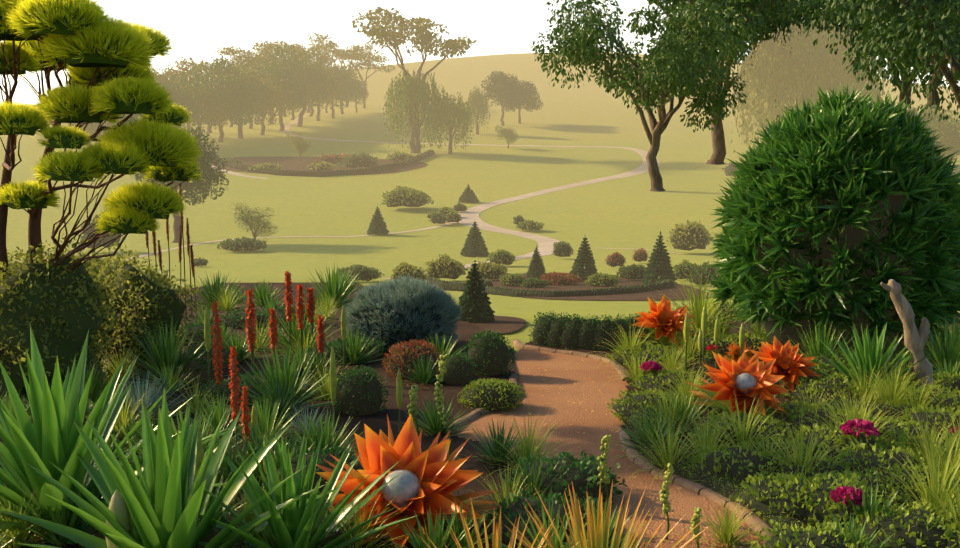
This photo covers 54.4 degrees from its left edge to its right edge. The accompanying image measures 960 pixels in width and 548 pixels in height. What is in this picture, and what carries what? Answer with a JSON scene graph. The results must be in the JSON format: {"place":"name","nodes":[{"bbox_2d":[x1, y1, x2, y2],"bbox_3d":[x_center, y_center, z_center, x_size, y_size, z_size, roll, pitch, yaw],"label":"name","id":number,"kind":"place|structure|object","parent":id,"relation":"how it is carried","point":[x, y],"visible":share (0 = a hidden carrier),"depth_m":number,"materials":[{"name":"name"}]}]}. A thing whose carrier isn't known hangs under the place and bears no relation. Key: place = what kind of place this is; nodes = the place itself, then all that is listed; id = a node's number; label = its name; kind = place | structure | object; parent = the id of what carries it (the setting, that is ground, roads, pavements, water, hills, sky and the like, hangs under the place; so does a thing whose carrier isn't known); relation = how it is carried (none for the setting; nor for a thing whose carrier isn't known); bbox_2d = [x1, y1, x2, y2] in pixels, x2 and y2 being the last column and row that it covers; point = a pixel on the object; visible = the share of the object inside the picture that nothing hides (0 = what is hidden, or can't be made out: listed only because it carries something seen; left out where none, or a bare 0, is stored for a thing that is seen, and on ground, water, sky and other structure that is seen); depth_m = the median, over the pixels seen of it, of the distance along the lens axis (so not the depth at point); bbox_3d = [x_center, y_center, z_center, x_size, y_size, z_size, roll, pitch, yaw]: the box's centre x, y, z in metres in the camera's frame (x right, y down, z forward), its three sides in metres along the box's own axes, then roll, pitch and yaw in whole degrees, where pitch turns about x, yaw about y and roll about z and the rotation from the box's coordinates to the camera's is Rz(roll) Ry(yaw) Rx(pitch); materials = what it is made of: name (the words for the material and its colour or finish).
{"place":"outdoors","nodes":[
{"label":"outdoors","id":0,"kind":"place"},
{"bbox_2d":[283,115,659,278],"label":"path","id":1,"kind":"structure","parent":0,"point":[545,244],"depth_m":122.92,"materials":[{"name":"gravel"}]},
{"bbox_2d":[0,53,959,537],"bbox_3d":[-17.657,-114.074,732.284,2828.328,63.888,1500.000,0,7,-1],"label":"terrain","id":2,"kind":"structure","parent":0,"point":[320,223],"depth_m":134.55,"materials":[{"name":"green plant"}]},
{"bbox_2d":[105,489,132,547],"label":"big pale bud","id":3,"kind":"object","parent":2,"relation":"on","point":[118,508],"visible":0.6,"depth_m":4.12,"materials":[{"name":"green"}]},
{"bbox_2d":[89,259,157,374],"bbox_3d":[-3.642,0.477,9.105,1.156,1.184,0.891,3,7,20],"label":"feathery shrub","id":4,"kind":"object","parent":2,"relation":"on","point":[122,331],"visible":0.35,"depth_m":9.02,"materials":[{"name":"green plant"}]},
{"bbox_2d":[123,114,228,242],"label":"dark tree","id":5,"kind":"object","parent":2,"relation":"on","point":[209,170],"visible":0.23,"depth_m":87.69,"materials":[{"name":"green plant"}]},
{"bbox_2d":[151,70,218,130],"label":"tree","id":6,"kind":"object","parent":2,"relation":"on","point":[183,99],"visible":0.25,"depth_m":187.97,"materials":[{"name":"green plant"}]},
{"bbox_2d":[168,83,233,142],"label":"tree","id":7,"kind":"object","parent":2,"relation":"on","point":[221,116],"visible":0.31,"depth_m":193.05,"materials":[{"name":"green plant"}]},
{"bbox_2d":[174,65,260,141],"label":"tree","id":8,"kind":"object","parent":2,"relation":"on","point":[237,116],"visible":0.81,"depth_m":196.20,"materials":[{"name":"green plant"}]},
{"bbox_2d":[211,301,223,403],"bbox_3d":[-2.083,0.691,7.420,0.100,0.984,0.099,0,7,-1],"label":"red flower spike","id":9,"kind":"object","parent":2,"relation":"on","point":[217,358],"visible":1,"depth_m":7.39,"materials":[{"name":"red"}]},
{"bbox_2d":[190,55,277,138],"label":"tree","id":10,"kind":"object","parent":2,"relation":"on","point":[250,90],"visible":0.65,"depth_m":204.66,"materials":[{"name":"green plant"}]},
{"bbox_2d":[228,345,239,452],"bbox_3d":[-1.647,0.866,6.285,0.084,0.809,0.084,0,7,-1],"label":"red flower spike","id":11,"kind":"object","parent":2,"relation":"on","point":[234,385],"visible":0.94,"depth_m":6.25,"materials":[{"name":"red"}]},
{"bbox_2d":[216,236,268,250],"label":"shrub","id":12,"kind":"object","parent":2,"relation":"on","point":[243,243],"visible":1,"depth_m":79.04,"materials":[{"name":"green plant"}]},
{"bbox_2d":[244,289,256,372],"bbox_3d":[-2.146,0.606,8.763,0.115,0.959,0.117,0,7,-1],"label":"red flower spike","id":13,"kind":"object","parent":2,"relation":"on","point":[250,321],"visible":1,"depth_m":8.73,"materials":[{"name":"red"}]},
{"bbox_2d":[229,201,277,239],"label":"lawn tree","id":14,"kind":"object","parent":2,"relation":"on","point":[256,221],"visible":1,"depth_m":86.33,"materials":[{"name":"green plant"}]},
{"bbox_2d":[239,68,300,134],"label":"tree","id":15,"kind":"object","parent":2,"relation":"on","point":[279,97],"visible":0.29,"depth_m":211.65,"materials":[{"name":"green plant"}]},
{"bbox_2d":[253,60,308,130],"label":"tree","id":16,"kind":"object","parent":2,"relation":"on","point":[276,70],"visible":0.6,"depth_m":219.20,"materials":[{"name":"green plant"}]},
{"bbox_2d":[0,281,579,547],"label":"grass tufts","id":17,"kind":"object","parent":2,"relation":"on","point":[527,450],"visible":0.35,"depth_m":6.02,"materials":[{"name":"green plant"}]},
{"bbox_2d":[258,44,340,126],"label":"tree","id":18,"kind":"object","parent":2,"relation":"on","point":[312,73],"visible":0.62,"depth_m":230.60,"materials":[{"name":"green plant"}]},
{"bbox_2d":[0,282,622,547],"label":"bed soil","id":19,"kind":"structure","parent":2,"relation":"on","point":[376,422],"depth_m":7.75,"materials":[{"name":"soil"}]},
{"bbox_2d":[0,234,119,396],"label":"olive shrub","id":20,"kind":"object","parent":19,"relation":"on","point":[67,321],"visible":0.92,"depth_m":7.84,"materials":[{"name":"green plant"}]},
{"bbox_2d":[0,0,204,394],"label":"pine tree","id":21,"kind":"object","parent":19,"relation":"on","point":[105,61],"visible":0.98,"depth_m":7.46,"materials":[{"name":"green plant"}]},
{"bbox_2d":[0,325,238,530],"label":"agave plant","id":22,"kind":"object","parent":19,"relation":"on","point":[54,437],"visible":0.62,"depth_m":4.78,"materials":[{"name":"green plant"}]},
{"bbox_2d":[87,242,202,360],"bbox_3d":[-3.748,0.271,9.795,1.615,1.213,1.433,0,7,-1],"label":"olive shrub","id":23,"kind":"object","parent":19,"relation":"on","point":[124,276],"visible":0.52,"depth_m":9.55,"materials":[{"name":"green plant"}]},
{"bbox_2d":[99,368,193,421],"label":"blue succulent","id":24,"kind":"object","parent":19,"relation":"on","point":[149,399],"visible":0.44,"depth_m":7.24,"materials":[{"name":"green plant"}]},
{"bbox_2d":[103,314,228,386],"bbox_3d":[-2.998,0.734,8.877,1.231,0.682,1.296,0,7,-1],"label":"yucca","id":25,"kind":"object","parent":19,"relation":"on","point":[166,353],"visible":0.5,"depth_m":8.80,"materials":[{"name":"green plant"}]},
{"bbox_2d":[0,386,340,547],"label":"agave plant","id":26,"kind":"object","parent":19,"relation":"on","point":[162,494],"visible":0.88,"depth_m":4.11,"materials":[{"name":"green plant"}]},
{"bbox_2d":[123,402,253,467],"bbox_3d":[-1.844,1.046,5.790,0.927,0.528,0.971,-6,9,-40],"label":"grass tuft","id":27,"kind":"object","parent":19,"relation":"on","point":[203,431],"visible":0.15,"depth_m":5.85,"materials":[{"name":"green plant"}]},
{"bbox_2d":[184,270,252,309],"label":"yucca","id":28,"kind":"object","parent":19,"relation":"on","point":[208,289],"visible":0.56,"depth_m":18.33,"materials":[{"name":"green plant"}]},
{"bbox_2d":[220,420,308,482],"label":"yucca","id":29,"kind":"object","parent":19,"relation":"on","point":[256,438],"visible":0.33,"depth_m":5.75,"materials":[{"name":"green plant"}]},
{"bbox_2d":[220,340,336,418],"bbox_3d":[-1.584,0.853,7.596,1.175,0.638,1.199,0,7,-1],"label":"yucca","id":30,"kind":"object","parent":19,"relation":"on","point":[290,376],"visible":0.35,"depth_m":7.59,"materials":[{"name":"green plant"}]},
{"bbox_2d":[256,304,341,356],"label":"yucca","id":31,"kind":"object","parent":19,"relation":"on","point":[294,332],"visible":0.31,"depth_m":10.50,"materials":[{"name":"green plant"}]},
{"bbox_2d":[183,430,418,547],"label":"agave plant","id":32,"kind":"object","parent":19,"relation":"on","point":[295,527],"visible":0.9,"depth_m":4.30,"materials":[{"name":"green plant"}]},
{"bbox_2d":[0,305,627,547],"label":"planting groundcover","id":33,"kind":"object","parent":19,"relation":"on","point":[583,474],"visible":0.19,"depth_m":5.39,"materials":[{"name":"green plant"}]},
{"bbox_2d":[279,410,362,458],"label":"yucca","id":34,"kind":"object","parent":19,"relation":"on","point":[328,437],"visible":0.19,"depth_m":6.07,"materials":[{"name":"green plant"}]},
{"bbox_2d":[0,267,654,547],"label":"grass tufts","id":35,"kind":"object","parent":19,"relation":"on","point":[64,517],"depth_m":6.05,"materials":[{"name":"plant"}]},
{"bbox_2d":[295,262,364,307],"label":"yucca","id":36,"kind":"object","parent":19,"relation":"on","point":[334,288],"visible":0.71,"depth_m":20.18,"materials":[{"name":"green plant"}]},
{"bbox_2d":[324,325,387,366],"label":"yucca","id":37,"kind":"object","parent":19,"relation":"on","point":[353,354],"visible":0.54,"depth_m":9.81,"materials":[{"name":"green plant"}]},
{"bbox_2d":[330,364,389,416],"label":"topiary","id":38,"kind":"object","parent":19,"relation":"on","point":[359,392],"visible":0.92,"depth_m":7.40,"materials":[{"name":"green plant"}]},
{"bbox_2d":[339,274,464,351],"bbox_3d":[-0.910,0.455,11.006,1.494,0.904,1.393,0,7,-1],"label":"grey green shrub","id":39,"kind":"object","parent":19,"relation":"on","point":[389,313],"visible":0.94,"depth_m":10.64,"materials":[{"name":"grey plant"}]},
{"bbox_2d":[382,339,441,378],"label":"shrub","id":40,"kind":"object","parent":19,"relation":"on","point":[401,352],"visible":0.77,"depth_m":9.02,"materials":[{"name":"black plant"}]},
{"bbox_2d":[316,414,508,547],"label":"sculpture","id":41,"kind":"object","parent":19,"relation":"on","point":[432,478],"visible":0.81,"depth_m":4.81,"materials":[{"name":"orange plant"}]},
{"bbox_2d":[398,393,472,439],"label":"yucca","id":42,"kind":"object","parent":19,"relation":"on","point":[432,420],"visible":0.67,"depth_m":6.83,"materials":[{"name":"green plant"}]},
{"bbox_2d":[434,354,450,454],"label":"seed stalk","id":43,"kind":"object","parent":19,"relation":"on","point":[438,393],"visible":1,"depth_m":6.02,"materials":[{"name":"green"}]},
{"bbox_2d":[439,352,477,384],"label":"topiary","id":44,"kind":"object","parent":19,"relation":"on","point":[459,370],"visible":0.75,"depth_m":8.69,"materials":[{"name":"green plant"}]},
{"bbox_2d":[461,329,515,376],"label":"topiary","id":45,"kind":"object","parent":19,"relation":"on","point":[488,354],"visible":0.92,"depth_m":9.11,"materials":[{"name":"green plant"}]},
{"bbox_2d":[457,378,525,412],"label":"shrub","id":46,"kind":"object","parent":19,"relation":"on","point":[492,395],"visible":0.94,"depth_m":7.70,"materials":[{"name":"green plant"}]},
{"bbox_2d":[203,149,434,176],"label":"garden bed","id":47,"kind":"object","parent":2,"relation":"on","point":[428,153],"depth_m":157.54,"materials":[{"name":"soil"}]},
{"bbox_2d":[211,156,427,174],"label":"island bed soil","id":48,"kind":"structure","parent":2,"relation":"on","point":[291,163],"depth_m":170.60,"materials":[{"name":"soil"}]},
{"bbox_2d":[320,67,356,118],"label":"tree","id":49,"kind":"object","parent":2,"relation":"on","point":[344,92],"visible":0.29,"depth_m":250.30,"materials":[{"name":"green plant"}]},
{"bbox_2d":[305,32,384,106],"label":"tree","id":50,"kind":"object","parent":2,"relation":"on","point":[355,50],"visible":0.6,"depth_m":279.07,"materials":[{"name":"green plant"}]},
{"bbox_2d":[333,49,395,108],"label":"tree","id":51,"kind":"object","parent":2,"relation":"on","point":[359,65],"visible":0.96,"depth_m":275.14,"materials":[{"name":"green plant"}]},
{"bbox_2d":[381,185,433,206],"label":"bush","id":52,"kind":"object","parent":2,"relation":"on","point":[407,197],"visible":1,"depth_m":112.96,"materials":[{"name":"green plant"}]},
{"bbox_2d":[352,7,476,152],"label":"tall sparse tree","id":53,"kind":"object","parent":2,"relation":"on","point":[392,35],"visible":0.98,"depth_m":186.33,"materials":[{"name":"green plant"}]},
{"bbox_2d":[383,69,450,152],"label":"willow tree","id":54,"kind":"object","parent":2,"relation":"on","point":[406,95],"visible":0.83,"depth_m":187.88,"materials":[{"name":"green plant"}]},
{"bbox_2d":[423,253,468,278],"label":"shrub","id":55,"kind":"object","parent":2,"relation":"on","point":[448,267],"visible":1,"depth_m":48.64,"materials":[{"name":"green plant"}]},
{"bbox_2d":[425,92,473,153],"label":"willow tree","id":56,"kind":"object","parent":2,"relation":"on","point":[460,115],"visible":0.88,"depth_m":188.60,"materials":[{"name":"green plant"}]},
{"bbox_2d":[460,220,489,256],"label":"conical shrub","id":57,"kind":"object","parent":2,"relation":"on","point":[474,244],"depth_m":74.16,"materials":[{"name":"green plant"}]},
{"bbox_2d":[465,86,489,134],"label":"tree","id":58,"kind":"object","parent":2,"relation":"on","point":[477,106],"visible":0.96,"depth_m":223.92,"materials":[{"name":"green plant"}]},
{"bbox_2d":[472,316,525,333],"bbox_3d":[0.046,0.745,14.005,1.324,0.297,3.221,0,7,-1],"label":"garden bed","id":59,"kind":"object","parent":2,"relation":"on","point":[503,324],"visible":0.54,"depth_m":13.59,"materials":[{"name":"soil"}]},
{"bbox_2d":[457,259,494,322],"bbox_3d":[-0.098,0.299,14.078,0.684,1.107,0.686,0,7,-1],"label":"conifer","id":60,"kind":"object","parent":59,"relation":"on","point":[474,302],"visible":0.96,"depth_m":13.97,"materials":[{"name":"green plant"}]},
{"bbox_2d":[419,498,581,547],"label":"grass clump","id":61,"kind":"object","parent":2,"relation":"on","point":[496,541],"visible":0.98,"depth_m":3.83,"materials":[{"name":"green plant"}]},
{"bbox_2d":[481,71,525,125],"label":"round tree","id":62,"kind":"object","parent":2,"relation":"on","point":[507,95],"visible":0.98,"depth_m":239.27,"materials":[{"name":"green plant"}]},
{"bbox_2d":[508,73,543,123],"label":"round tree","id":63,"kind":"object","parent":2,"relation":"on","point":[530,99],"visible":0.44,"depth_m":244.37,"materials":[{"name":"green plant"}]},
{"bbox_2d":[513,339,629,380],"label":"kerb top","id":64,"kind":"structure","parent":2,"relation":"on","point":[517,344],"depth_m":10.54,"materials":[{"name":"stone"}]},
{"bbox_2d":[528,310,653,349],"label":"hedge","id":65,"kind":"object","parent":2,"relation":"on","point":[575,332],"depth_m":10.84,"materials":[{"name":"green plant"}]},
{"bbox_2d":[484,273,712,299],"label":"flower bed soil","id":66,"kind":"structure","parent":2,"relation":"on","point":[670,293],"depth_m":37.56,"materials":[{"name":"soil"}]},
{"bbox_2d":[484,279,674,296],"bbox_3d":[5.520,0.590,37.300,11.514,1.353,5.058,-5,9,-36],"label":"garden bed","id":67,"kind":"object","parent":66,"relation":"on","point":[512,292],"visible":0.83,"depth_m":34.20,"materials":[{"name":"soil"}]},
{"bbox_2d":[570,238,597,280],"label":"conifer","id":68,"kind":"object","parent":66,"relation":"on","point":[584,267],"visible":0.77,"depth_m":48.22,"materials":[{"name":"green plant"}]},
{"bbox_2d":[641,231,677,283],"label":"conifer","id":69,"kind":"object","parent":66,"relation":"on","point":[659,268],"visible":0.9,"depth_m":44.44,"materials":[{"name":"green plant"}]},
{"bbox_2d":[507,478,707,547],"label":"grass clump","id":70,"kind":"object","parent":2,"relation":"on","point":[598,537],"visible":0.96,"depth_m":3.89,"materials":[{"name":"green plant"}]},
{"bbox_2d":[453,348,764,547],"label":"garden path","id":71,"kind":"structure","parent":2,"relation":"on","point":[568,411],"depth_m":7.07,"materials":[{"name":"gravel"}]},
{"bbox_2d":[677,489,766,547],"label":"grass clump","id":72,"kind":"object","parent":71,"relation":"on","point":[728,533],"visible":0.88,"depth_m":4.74,"materials":[{"name":"green plant"}]},
{"bbox_2d":[593,313,668,368],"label":"grass clump","id":73,"kind":"object","parent":2,"relation":"on","point":[628,345],"visible":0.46,"depth_m":9.92,"materials":[{"name":"green plant"}]},
{"bbox_2d":[532,0,756,191],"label":"tree","id":74,"kind":"object","parent":2,"relation":"on","point":[680,67],"visible":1,"depth_m":130.47,"materials":[{"name":"green plant"}]},
{"bbox_2d":[616,384,706,437],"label":"grass clump","id":75,"kind":"object","parent":2,"relation":"on","point":[666,411],"visible":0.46,"depth_m":6.88,"materials":[{"name":"green plant"}]},
{"bbox_2d":[631,294,697,350],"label":"flower","id":76,"kind":"object","parent":2,"relation":"on","point":[669,315],"visible":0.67,"depth_m":10.60,"materials":[{"name":"orange plant"}]},
{"bbox_2d":[667,220,713,250],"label":"shrub","id":77,"kind":"object","parent":2,"relation":"on","point":[690,236],"visible":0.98,"depth_m":75.92,"materials":[{"name":"green plant"}]},
{"bbox_2d":[618,429,773,542],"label":"kerb","id":78,"kind":"structure","parent":2,"relation":"on","point":[697,489],"depth_m":5.54,"materials":[{"name":"stone"}]},
{"bbox_2d":[648,269,753,334],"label":"grass clump","id":79,"kind":"object","parent":2,"relation":"on","point":[699,306],"visible":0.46,"depth_m":11.78,"materials":[{"name":"plant"}]},
{"bbox_2d":[625,402,807,529],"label":"plants","id":80,"kind":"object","parent":2,"relation":"on","point":[718,484],"depth_m":5.62,"materials":[{"name":"green plant"}]},
{"bbox_2d":[626,0,809,164],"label":"tall tree","id":81,"kind":"object","parent":2,"relation":"on","point":[750,11],"visible":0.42,"depth_m":168.64,"materials":[{"name":"green plant"}]},
{"bbox_2d":[604,306,959,527],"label":"ground cover plants","id":82,"kind":"object","parent":2,"relation":"on","point":[667,458],"visible":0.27,"depth_m":6.19,"materials":[{"name":"green plant"}]},
{"bbox_2d":[739,416,858,476],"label":"grass clump","id":83,"kind":"object","parent":2,"relation":"on","point":[798,456],"visible":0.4,"depth_m":5.64,"materials":[{"name":"green plant"}]},
{"bbox_2d":[731,20,889,152],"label":"tree","id":84,"kind":"object","parent":2,"relation":"on","point":[806,67],"visible":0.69,"depth_m":164.53,"materials":[{"name":"green plant"}]},
{"bbox_2d":[703,81,959,354],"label":"bush","id":85,"kind":"object","parent":2,"relation":"on","point":[838,210],"visible":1,"depth_m":9.54,"materials":[{"name":"green plant"}]},
{"bbox_2d":[760,0,959,76],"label":"tree","id":86,"kind":"object","parent":2,"relation":"on","point":[822,11],"visible":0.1,"depth_m":182.96,"materials":[{"name":"green plant"}]},
{"bbox_2d":[798,0,959,122],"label":"tree","id":87,"kind":"object","parent":2,"relation":"on","point":[937,47],"visible":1,"depth_m":88.32,"materials":[{"name":"green plant"}]},
{"bbox_2d":[837,357,945,418],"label":"grass clump","id":88,"kind":"object","parent":2,"relation":"on","point":[895,385],"visible":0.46,"depth_m":7.48,"materials":[{"name":"green plant"}]},
{"bbox_2d":[880,279,933,386],"bbox_3d":[3.668,0.600,7.954,0.569,1.129,0.173,0,7,-1],"label":"driftwood trunk","id":89,"kind":"object","parent":2,"relation":"on","point":[915,339],"visible":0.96,"depth_m":7.89,"materials":[{"name":"wood"}]},
{"bbox_2d":[894,102,959,160],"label":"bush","id":90,"kind":"object","parent":2,"relation":"on","point":[949,130],"visible":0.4,"depth_m":136.71,"materials":[{"name":"green plant"}]},
{"bbox_2d":[0,0,959,104],"label":"sky","id":91,"kind":"structure","parent":0,"point":[197,28],"materials":[{"name":"white"}]},
{"bbox_2d":[526,315,959,537],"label":"bed soil","id":92,"kind":"structure","parent":0,"point":[602,353],"depth_m":9.14,"materials":[{"name":"soil"}]},
{"bbox_2d":[684,351,789,417],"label":"flower","id":93,"kind":"object","parent":92,"relation":"on","point":[743,378],"visible":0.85,"depth_m":6.99,"materials":[{"name":"orange plant"}]},
{"bbox_2d":[742,336,819,395],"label":"flower","id":94,"kind":"object","parent":92,"relation":"on","point":[790,364],"visible":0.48,"depth_m":8.12,"materials":[{"name":"orange plant"}]},
{"bbox_2d":[607,301,959,547],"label":"ground cover plants","id":95,"kind":"object","parent":92,"relation":"on","point":[788,490],"visible":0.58,"depth_m":5.64,"materials":[{"name":"green plant"}]},
{"bbox_2d":[686,389,791,451],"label":"grass clump","id":96,"kind":"object","parent":95,"relation":"on","point":[736,431],"visible":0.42,"depth_m":6.24,"materials":[{"name":"green plant"}]},
{"bbox_2d":[798,378,920,447],"bbox_3d":[2.528,0.994,6.250,0.944,0.554,1.043,0,7,-1],"label":"grass clump","id":97,"kind":"object","parent":95,"relation":"on","point":[861,414],"visible":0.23,"depth_m":6.30,"materials":[{"name":"green plant"}]},
{"bbox_2d":[611,294,959,547],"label":"ornamental grass","id":98,"kind":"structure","parent":92,"relation":"on","point":[867,503],"depth_m":6.40,"materials":[{"name":"green plant"}]},
{"bbox_2d":[786,320,854,362],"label":"yucca","id":99,"kind":"object","parent":92,"relation":"on","point":[821,347],"visible":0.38,"depth_m":9.22,"materials":[{"name":"green plant"}]},
{"bbox_2d":[821,486,868,527],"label":"pink flowers","id":100,"kind":"object","parent":92,"relation":"on","point":[844,492],"visible":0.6,"depth_m":4.77,"materials":[{"name":"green plant"}]},
{"bbox_2d":[837,418,885,451],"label":"pink flowers","id":101,"kind":"object","parent":92,"relation":"on","point":[866,436],"visible":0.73,"depth_m":5.92,"materials":[{"name":"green plant"}]},
{"bbox_2d":[801,322,947,396],"bbox_3d":[3.429,0.753,8.172,1.257,0.702,1.247,0,7,-1],"label":"yucca","id":102,"kind":"object","parent":92,"relation":"on","point":[869,356],"visible":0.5,"depth_m":8.09,"materials":[{"name":"green plant"}]},
{"bbox_2d":[819,397,935,420],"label":"groundcover","id":103,"kind":"object","parent":92,"relation":"on","point":[891,410],"visible":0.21,"depth_m":7.30,"materials":[{"name":"green plant"}]},
{"bbox_2d":[858,428,959,522],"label":"grass clump","id":104,"kind":"object","parent":92,"relation":"on","point":[936,490],"visible":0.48,"depth_m":5.00,"materials":[{"name":"green plant"}]},
{"bbox_2d":[892,317,959,377],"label":"yucca","id":105,"kind":"object","parent":92,"relation":"on","point":[952,347],"visible":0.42,"depth_m":8.94,"materials":[{"name":"green plant"}]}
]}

